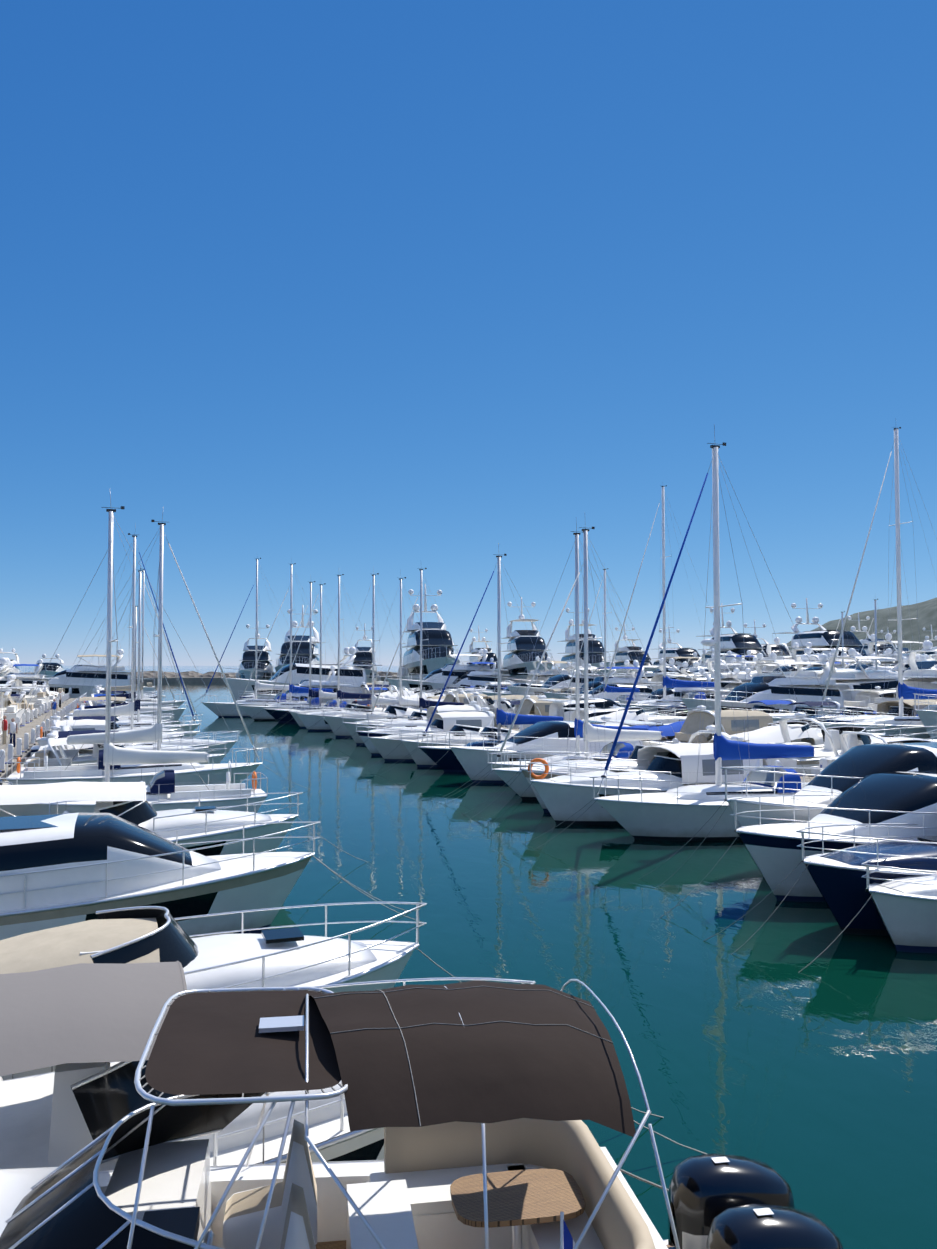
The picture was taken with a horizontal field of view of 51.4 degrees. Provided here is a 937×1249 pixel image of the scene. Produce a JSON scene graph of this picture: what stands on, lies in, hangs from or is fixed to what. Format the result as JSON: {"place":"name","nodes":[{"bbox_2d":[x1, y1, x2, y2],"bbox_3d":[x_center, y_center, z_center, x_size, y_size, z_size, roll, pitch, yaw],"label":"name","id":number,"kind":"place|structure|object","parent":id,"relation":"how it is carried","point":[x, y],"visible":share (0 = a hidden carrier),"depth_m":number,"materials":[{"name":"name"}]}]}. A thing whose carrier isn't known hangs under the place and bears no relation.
{"place":"outdoors","nodes":[
{"label":"outdoors","id":0,"kind":"place"},
{"bbox_2d":[0,0,936,665],"label":"sky","id":1,"kind":"structure","parent":0,"point":[353,289],"materials":[{"name":"blue"}]},
{"bbox_2d":[18,666,936,1248],"bbox_3d":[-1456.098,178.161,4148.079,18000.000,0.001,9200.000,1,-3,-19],"label":"sea water","id":2,"kind":"structure","parent":0,"point":[814,1082],"depth_m":17.75,"materials":[{"name":"teal liquid"}]},
{"bbox_2d":[0,657,49,708],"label":"boat","id":3,"kind":"object","parent":2,"relation":"on","point":[4,663],"visible":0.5,"depth_m":104.49,"materials":[{"name":"white plastic"}]},
{"bbox_2d":[8,659,64,694],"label":"boat","id":4,"kind":"object","parent":2,"relation":"on","point":[31,680],"visible":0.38,"depth_m":134.01,"materials":[{"name":"white plastic"}]},
{"bbox_2d":[0,693,86,783],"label":"pontoon","id":5,"kind":"object","parent":2,"relation":"on","point":[26,733],"visible":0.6,"depth_m":66.06,"materials":[{"name":"concrete"}]},
{"bbox_2d":[33,654,64,679],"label":"boat","id":6,"kind":"object","parent":2,"relation":"on","point":[52,669],"visible":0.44,"depth_m":261.29,"materials":[{"name":"white plastic"}]},
{"bbox_2d":[8,645,165,697],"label":"boat","id":7,"kind":"object","parent":2,"relation":"on","point":[90,672],"visible":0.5,"depth_m":146.19,"materials":[{"name":"white plastic"}]},
{"bbox_2d":[27,707,185,759],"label":"boat","id":8,"kind":"object","parent":2,"relation":"on","point":[85,724],"visible":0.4,"depth_m":52.55,"materials":[{"name":"white plastic"}]},
{"bbox_2d":[13,726,228,772],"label":"boat","id":9,"kind":"object","parent":2,"relation":"on","point":[71,753],"visible":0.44,"depth_m":46.07,"materials":[{"name":"white plastic"}]},
{"bbox_2d":[67,709,179,731],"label":"boat","id":10,"kind":"object","parent":2,"relation":"on","point":[71,717],"visible":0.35,"depth_m":60.51,"materials":[{"name":"white plastic"}]},
{"bbox_2d":[2,725,261,784],"bbox_3d":[-14.373,5.809,43.122,11.374,3.218,3.064,1,-3,-19],"label":"boat","id":11,"kind":"object","parent":2,"relation":"on","point":[53,740],"visible":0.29,"depth_m":42.37,"materials":[{"name":"white plastic"}]},
{"bbox_2d":[0,495,267,816],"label":"sail boat","id":12,"kind":"object","parent":2,"relation":"on","point":[161,786],"visible":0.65,"depth_m":31.66,"materials":[{"name":"white plastic"}]},
{"bbox_2d":[36,525,233,752],"bbox_3d":[-19.348,1.041,58.218,11.662,14.151,3.589,1,-3,-20],"label":"boat","id":13,"kind":"object","parent":2,"relation":"on","point":[125,710],"visible":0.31,"depth_m":57.82,"materials":[{"name":"white plastic"}]},
{"bbox_2d":[42,568,229,740],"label":"sail boat","id":14,"kind":"object","parent":2,"relation":"on","point":[190,727],"visible":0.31,"depth_m":66.42,"materials":[{"name":"white plastic"}]},
{"bbox_2d":[74,601,198,716],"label":"boat","id":15,"kind":"object","parent":2,"relation":"on","point":[127,696],"visible":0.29,"depth_m":98.39,"materials":[{"name":"white plastic"}]},
{"bbox_2d":[64,697,209,725],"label":"boat","id":16,"kind":"object","parent":2,"relation":"on","point":[177,712],"visible":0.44,"depth_m":83.31,"materials":[{"name":"white plastic"}]},
{"bbox_2d":[76,570,203,712],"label":"boat","id":17,"kind":"object","parent":2,"relation":"on","point":[123,688],"visible":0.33,"depth_m":105.64,"materials":[{"name":"white"}]},
{"bbox_2d":[21,725,273,766],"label":"boat","id":18,"kind":"object","parent":2,"relation":"on","point":[228,745],"visible":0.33,"depth_m":50.60,"materials":[{"name":"white plastic"}]},
{"bbox_2d":[0,514,308,788],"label":"sail boat","id":19,"kind":"object","parent":2,"relation":"on","point":[145,773],"visible":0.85,"depth_m":38.77,"materials":[{"name":"white plastic"}]},
{"bbox_2d":[0,781,366,861],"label":"cruiser boat","id":20,"kind":"object","parent":2,"relation":"on","point":[127,801],"visible":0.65,"depth_m":23.52,"materials":[{"name":"white plastic"}]},
{"bbox_2d":[0,813,420,939],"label":"motorboat","id":21,"kind":"object","parent":2,"relation":"on","point":[57,870],"visible":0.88,"depth_m":17.73,"materials":[{"name":"white plastic"}]},
{"bbox_2d":[21,671,399,681],"bbox_3d":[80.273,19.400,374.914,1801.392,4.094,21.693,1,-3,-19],"label":"breakwater rocks","id":22,"kind":"object","parent":2,"relation":"on","point":[190,676],"visible":0.06,"depth_m":310.99,"materials":[{"name":"stone"}]},
{"bbox_2d":[0,901,460,1079],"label":"motor boat","id":23,"kind":"object","parent":2,"relation":"on","point":[293,956],"visible":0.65,"depth_m":12.45,"materials":[{"name":"white fiberglass"},{"name":"beige canvas"},{"name":"stainless steel"}]},
{"bbox_2d":[186,558,314,716],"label":"sail boat","id":24,"kind":"object","parent":2,"relation":"on","point":[225,709],"visible":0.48,"depth_m":100.50,"materials":[{"name":"white fiberglass"},{"name":"aluminium"},{"name":"white canvas"}]},
{"bbox_2d":[236,624,274,680],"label":"boat","id":25,"kind":"object","parent":2,"relation":"on","point":[247,664],"visible":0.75,"depth_m":260.96,"materials":[{"name":"white plastic"}]},
{"bbox_2d":[216,563,359,720],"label":"sail boat","id":26,"kind":"object","parent":2,"relation":"on","point":[251,711],"visible":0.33,"depth_m":94.95,"materials":[{"name":"white fiberglass"},{"name":"aluminium"},{"name":"blue canvas"}]},
{"bbox_2d":[186,646,391,705],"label":"motor yacht","id":27,"kind":"object","parent":2,"relation":"on","point":[348,674],"visible":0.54,"depth_m":129.22,"materials":[{"name":"white fiberglass"},{"name":"tinted glass"},{"name":"stainless steel"}]},
{"bbox_2d":[275,605,319,672],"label":"boat","id":28,"kind":"object","parent":2,"relation":"on","point":[303,653],"visible":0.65,"depth_m":255.52,"materials":[{"name":"white plastic"}]},
{"bbox_2d":[240,581,368,722],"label":"sail boat","id":29,"kind":"object","parent":2,"relation":"on","point":[275,714],"visible":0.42,"depth_m":91.53,"materials":[{"name":"white plastic"}]},
{"bbox_2d":[254,666,357,703],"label":"boat","id":30,"kind":"object","parent":2,"relation":"on","point":[316,684],"visible":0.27,"depth_m":113.01,"materials":[{"name":"white plastic"}]},
{"bbox_2d":[251,583,375,724],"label":"sail boat","id":31,"kind":"object","parent":2,"relation":"on","point":[321,695],"visible":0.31,"depth_m":89.86,"materials":[{"name":"white plastic"}]},
{"bbox_2d":[265,574,397,726],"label":"sail boat","id":32,"kind":"object","parent":2,"relation":"on","point":[343,695],"visible":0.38,"depth_m":86.92,"materials":[{"name":"white fiberglass"},{"name":"aluminium"},{"name":"stainless steel"}]},
{"bbox_2d":[271,697,397,731],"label":"boat","id":33,"kind":"object","parent":2,"relation":"on","point":[310,719],"visible":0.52,"depth_m":78.67,"materials":[{"name":"white plastic"}]},
{"bbox_2d":[0,961,706,1170],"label":"boat","id":34,"kind":"object","parent":2,"relation":"on","point":[86,1029],"visible":0.29,"depth_m":8.46,"materials":[{"name":"white plastic"}]},
{"bbox_2d":[295,705,426,738],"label":"boat","id":35,"kind":"object","parent":2,"relation":"on","point":[335,722],"visible":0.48,"depth_m":71.61,"materials":[{"name":"white plastic"}]},
{"bbox_2d":[298,570,429,733],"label":"sail boat","id":36,"kind":"object","parent":2,"relation":"on","point":[384,701],"visible":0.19,"depth_m":77.29,"materials":[{"name":"white fiberglass"},{"name":"aluminium"},{"name":"stainless steel"}]},
{"bbox_2d":[352,623,378,682],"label":"boat","id":37,"kind":"object","parent":2,"relation":"on","point":[363,655],"visible":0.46,"depth_m":272.94,"materials":[{"name":"white plastic"}]},
{"bbox_2d":[317,711,426,744],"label":"boat","id":38,"kind":"object","parent":2,"relation":"on","point":[350,727],"visible":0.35,"depth_m":64.75,"materials":[{"name":"white plastic"}]},
{"bbox_2d":[323,570,455,735],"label":"sail boat","id":39,"kind":"object","parent":2,"relation":"on","point":[406,702],"visible":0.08,"depth_m":76.05,"materials":[{"name":"white"}]},
{"bbox_2d":[319,707,497,756],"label":"boat","id":40,"kind":"object","parent":2,"relation":"on","point":[447,721],"visible":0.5,"depth_m":58.07,"materials":[{"name":"white plastic"}]},
{"bbox_2d":[333,724,483,762],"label":"boat","id":41,"kind":"object","parent":2,"relation":"on","point":[385,746],"visible":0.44,"depth_m":53.85,"materials":[{"name":"white fiberglass"},{"name":"white canvas"},{"name":"stainless steel"}]},
{"bbox_2d":[342,701,480,748],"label":"boat","id":42,"kind":"object","parent":2,"relation":"on","point":[473,706],"visible":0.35,"depth_m":62.25,"materials":[{"name":"white plastic"}]},
{"bbox_2d":[341,568,481,739],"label":"sail boat","id":43,"kind":"object","parent":2,"relation":"on","point":[423,703],"visible":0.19,"depth_m":71.57,"materials":[{"name":"white"}]},
{"bbox_2d":[0,979,842,1248],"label":"motorboat","id":44,"kind":"object","parent":2,"relation":"on","point":[478,1101],"visible":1,"depth_m":6.74,"materials":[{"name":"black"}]},
{"bbox_2d":[398,585,459,679],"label":"motor yacht","id":45,"kind":"object","parent":2,"relation":"on","point":[436,632],"visible":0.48,"depth_m":260.95,"materials":[{"name":"white plastic"}]},
{"bbox_2d":[365,726,517,769],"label":"boat","id":46,"kind":"object","parent":2,"relation":"on","point":[420,757],"visible":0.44,"depth_m":50.78,"materials":[{"name":"white fiberglass"},{"name":"white canvas"},{"name":"stainless steel"}]},
{"bbox_2d":[385,648,512,691],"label":"boat","id":47,"kind":"object","parent":2,"relation":"on","point":[458,669],"visible":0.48,"depth_m":156.87,"materials":[{"name":"white plastic"}]},
{"bbox_2d":[427,658,511,688],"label":"boat","id":48,"kind":"object","parent":2,"relation":"on","point":[481,677],"visible":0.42,"depth_m":155.24,"materials":[{"name":"white plastic"}]},
{"bbox_2d":[373,543,583,775],"bbox_3d":[1.198,1.758,49.544,13.287,11.957,3.340,1,-3,-19],"label":"sailboat","id":49,"kind":"object","parent":2,"relation":"on","point":[445,757],"visible":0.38,"depth_m":49.52,"materials":[{"name":"blue"}]},
{"bbox_2d":[464,626,502,676],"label":"motor yacht","id":50,"kind":"object","parent":2,"relation":"on","point":[490,654],"visible":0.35,"depth_m":286.87,"materials":[{"name":"white plastic"}]},
{"bbox_2d":[501,597,552,682],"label":"motor yacht","id":51,"kind":"object","parent":2,"relation":"on","point":[516,660],"visible":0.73,"depth_m":274.16,"materials":[{"name":"white plastic"}]},
{"bbox_2d":[404,716,669,785],"bbox_3d":[3.494,5.457,45.276,15.036,4.235,3.646,1,-3,-19],"label":"boat","id":52,"kind":"object","parent":2,"relation":"on","point":[547,736],"visible":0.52,"depth_m":43.94,"materials":[{"name":"white plastic"}]},
{"bbox_2d":[503,695,570,727],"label":"boat","id":53,"kind":"object","parent":2,"relation":"on","point":[530,706],"visible":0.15,"depth_m":74.68,"materials":[{"name":"beige"}]},
{"bbox_2d":[443,523,669,796],"bbox_3d":[4.314,1.372,41.863,12.886,12.088,3.340,1,-3,-19],"label":"sail boat","id":54,"kind":"object","parent":2,"relation":"on","point":[624,749],"visible":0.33,"depth_m":41.96,"materials":[{"name":"white plastic"}]},
{"bbox_2d":[437,527,688,804],"bbox_3d":[4.171,1.354,39.390,12.398,11.918,3.340,1,-3,-19],"label":"sail boat","id":55,"kind":"object","parent":2,"relation":"on","point":[519,785],"visible":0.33,"depth_m":39.55,"materials":[{"name":"aluminium"},{"name":"blue canvas"},{"name":"stainless steel"}]},
{"bbox_2d":[502,662,634,695],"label":"boat","id":56,"kind":"object","parent":2,"relation":"on","point":[556,681],"visible":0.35,"depth_m":123.68,"materials":[{"name":"white plastic"}]},
{"bbox_2d":[557,608,613,674],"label":"motor yacht","id":57,"kind":"object","parent":2,"relation":"on","point":[595,655],"visible":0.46,"depth_m":286.76,"materials":[{"name":"white plastic"}]},
{"bbox_2d":[352,699,826,781],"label":"pontoon","id":58,"kind":"object","parent":2,"relation":"on","point":[822,762],"visible":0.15,"depth_m":43.57,"materials":[{"name":"concrete"}]},
{"bbox_2d":[523,683,658,728],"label":"boat","id":59,"kind":"object","parent":2,"relation":"on","point":[554,708],"visible":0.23,"depth_m":71.69,"materials":[{"name":"white plastic"}]},
{"bbox_2d":[462,725,730,818],"bbox_3d":[5.418,5.172,36.213,12.814,4.110,3.445,1,-3,-19],"label":"boat","id":60,"kind":"object","parent":2,"relation":"on","point":[631,760],"visible":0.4,"depth_m":35.16,"materials":[{"name":"white plastic"}]},
{"bbox_2d":[539,661,662,698],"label":"boat","id":61,"kind":"object","parent":2,"relation":"on","point":[612,680],"visible":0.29,"depth_m":110.91,"materials":[{"name":"white plastic"}]},
{"bbox_2d":[566,563,651,703],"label":"sailboat","id":62,"kind":"object","parent":2,"relation":"on","point":[612,689],"visible":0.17,"depth_m":101.77,"materials":[{"name":"white"}]},
{"bbox_2d":[558,682,661,700],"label":"boat","id":63,"kind":"object","parent":2,"relation":"on","point":[595,692],"visible":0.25,"depth_m":106.10,"materials":[{"name":"white plastic"}]},
{"bbox_2d":[561,705,674,720],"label":"boat","id":64,"kind":"object","parent":2,"relation":"on","point":[599,711],"visible":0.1,"depth_m":67.57,"materials":[{"name":"white plastic"}]},
{"bbox_2d":[480,719,767,830],"bbox_3d":[5.702,5.197,33.669,12.726,3.762,3.599,1,-3,-19],"label":"cruiser boat","id":65,"kind":"object","parent":2,"relation":"on","point":[564,797],"visible":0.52,"depth_m":32.67,"materials":[{"name":"white plastic"},{"name":"stainless steel"},{"name":"tinted glass"}]},
{"bbox_2d":[606,624,659,676],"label":"motor yacht","id":66,"kind":"object","parent":2,"relation":"on","point":[624,653],"visible":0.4,"depth_m":299.52,"materials":[{"name":"white plastic"}]},
{"bbox_2d":[582,707,697,725],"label":"boat","id":67,"kind":"object","parent":2,"relation":"on","point":[634,713],"visible":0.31,"depth_m":64.36,"materials":[{"name":"white plastic"}]},
{"bbox_2d":[599,485,738,713],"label":"sailboat","id":68,"kind":"object","parent":2,"relation":"on","point":[668,682],"visible":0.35,"depth_m":92.18,"materials":[{"name":"white plastic"}]},
{"bbox_2d":[617,662,729,703],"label":"boat","id":69,"kind":"object","parent":2,"relation":"on","point":[680,692],"visible":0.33,"depth_m":94.72,"materials":[{"name":"white plastic"}]},
{"bbox_2d":[651,626,702,665],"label":"motor yacht","id":70,"kind":"object","parent":2,"relation":"on","point":[681,651],"visible":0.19,"depth_m":298.30,"materials":[{"name":"white plastic"}]},
{"bbox_2d":[644,658,709,691],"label":"boat","id":71,"kind":"object","parent":2,"relation":"on","point":[656,678],"visible":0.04,"depth_m":127.56,"materials":[{"name":"white plastic"}]},
{"bbox_2d":[643,718,713,741],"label":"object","id":72,"kind":"object","parent":2,"relation":"on","point":[668,731],"visible":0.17,"depth_m":55.96,"materials":[{"name":"blue fabric"}]},
{"bbox_2d":[523,424,848,848],"bbox_3d":[7.529,0.262,30.860,13.487,13.391,3.709,1,-3,-19],"label":"sail boat","id":73,"kind":"object","parent":2,"relation":"on","point":[683,813],"visible":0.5,"depth_m":30.12,"materials":[{"name":"white plastic"}]},
{"bbox_2d":[685,656,757,694],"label":"boat","id":74,"kind":"object","parent":2,"relation":"on","point":[725,676],"visible":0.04,"depth_m":116.28,"materials":[{"name":"white plastic"}]},
{"bbox_2d":[696,603,782,662],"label":"motor yacht","id":75,"kind":"object","parent":2,"relation":"on","point":[737,643],"visible":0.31,"depth_m":296.49,"materials":[{"name":"white plastic"}]},
{"bbox_2d":[663,705,836,743],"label":"boat","id":76,"kind":"object","parent":2,"relation":"on","point":[693,723],"visible":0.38,"depth_m":52.45,"materials":[{"name":"white"}]},
{"bbox_2d":[709,699,796,712],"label":"boat","id":77,"kind":"object","parent":2,"relation":"on","point":[769,702],"visible":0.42,"depth_m":79.32,"materials":[{"name":"blue fabric"}]},
{"bbox_2d":[727,652,808,688],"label":"boat","id":78,"kind":"object","parent":2,"relation":"on","point":[773,655],"visible":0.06,"depth_m":106.88,"materials":[{"name":"white plastic"}]},
{"bbox_2d":[672,648,871,714],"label":"boat","id":79,"kind":"object","parent":2,"relation":"on","point":[758,688],"visible":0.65,"depth_m":84.47,"materials":[{"name":"white plastic"}]},
{"bbox_2d":[639,742,936,886],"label":"boat","id":80,"kind":"object","parent":2,"relation":"on","point":[850,767],"visible":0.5,"depth_m":25.34,"materials":[{"name":"white plastic"}]},
{"bbox_2d":[751,698,840,722],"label":"boat","id":81,"kind":"object","parent":2,"relation":"on","point":[779,716],"visible":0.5,"depth_m":75.06,"materials":[{"name":"white plastic"}]},
{"bbox_2d":[707,721,886,748],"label":"boat","id":82,"kind":"object","parent":2,"relation":"on","point":[798,731],"visible":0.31,"depth_m":49.15,"materials":[{"name":"white plastic"}]},
{"bbox_2d":[660,770,936,917],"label":"hardtop boat","id":83,"kind":"object","parent":2,"relation":"on","point":[774,851],"visible":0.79,"depth_m":21.91,"materials":[{"name":"white plastic"}]},
{"bbox_2d":[704,823,936,954],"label":"motorboat","id":84,"kind":"object","parent":2,"relation":"on","point":[838,879],"visible":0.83,"depth_m":19.08,"materials":[{"name":"blue"}]},
{"bbox_2d":[786,647,860,685],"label":"boat","id":85,"kind":"object","parent":2,"relation":"on","point":[801,673],"visible":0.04,"depth_m":101.36,"materials":[{"name":"white plastic"}]},
{"bbox_2d":[772,598,894,664],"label":"motor yacht","id":86,"kind":"object","parent":2,"relation":"on","point":[823,637],"visible":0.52,"depth_m":304.52,"materials":[{"name":"white plastic"}]},
{"bbox_2d":[798,707,875,728],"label":"boat","id":87,"kind":"object","parent":2,"relation":"on","point":[842,713],"visible":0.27,"depth_m":70.26,"materials":[{"name":"white plastic"}]},
{"bbox_2d":[767,706,936,773],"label":"boat","id":88,"kind":"object","parent":2,"relation":"on","point":[832,746],"visible":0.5,"depth_m":45.66,"materials":[{"name":"white plastic"}]},
{"bbox_2d":[820,648,905,700],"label":"boat","id":89,"kind":"object","parent":2,"relation":"on","point":[868,679],"visible":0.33,"depth_m":95.59,"materials":[{"name":"white plastic"}]},
{"bbox_2d":[798,858,936,972],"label":"open boat","id":90,"kind":"object","parent":2,"relation":"on","point":[906,907],"visible":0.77,"depth_m":17.93,"materials":[{"name":"white plastic"}]},
{"bbox_2d":[845,686,895,706],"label":"boat","id":91,"kind":"object","parent":2,"relation":"on","point":[867,696],"visible":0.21,"depth_m":90.83,"materials":[{"name":"white plastic"}]},
{"bbox_2d":[810,713,931,776],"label":"boat","id":92,"kind":"object","parent":2,"relation":"on","point":[844,746],"visible":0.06,"depth_m":42.11,"materials":[{"name":"white plastic"}]},
{"bbox_2d":[848,612,893,655],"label":"boat","id":93,"kind":"object","parent":2,"relation":"on","point":[883,647],"visible":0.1,"depth_m":323.33,"materials":[{"name":"white plastic"}]},
{"bbox_2d":[815,427,936,739],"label":"sailboat","id":94,"kind":"object","parent":2,"relation":"on","point":[905,691],"visible":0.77,"depth_m":62.68,"materials":[{"name":"white"}]},
{"bbox_2d":[815,699,936,727],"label":"boat","id":95,"kind":"object","parent":2,"relation":"on","point":[891,708],"visible":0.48,"depth_m":66.25,"materials":[{"name":"white plastic"}]},
{"bbox_2d":[858,633,930,667],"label":"boat","id":96,"kind":"object","parent":2,"relation":"on","point":[888,662],"visible":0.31,"depth_m":158.85,"materials":[{"name":"white plastic"}]},
{"bbox_2d":[868,640,936,710],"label":"boat","id":97,"kind":"object","parent":2,"relation":"on","point":[928,676],"visible":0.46,"depth_m":86.62,"materials":[{"name":"white plastic"}]},
{"bbox_2d":[893,693,936,738],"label":"boat","id":98,"kind":"object","parent":2,"relation":"on","point":[928,717],"visible":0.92,"depth_m":57.63,"materials":[{"name":"white plastic"}]},
{"bbox_2d":[783,597,936,653],"bbox_3d":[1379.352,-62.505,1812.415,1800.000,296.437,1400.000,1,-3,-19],"label":"headland hill","id":99,"kind":"structure","parent":0,"point":[927,614],"depth_m":1602.81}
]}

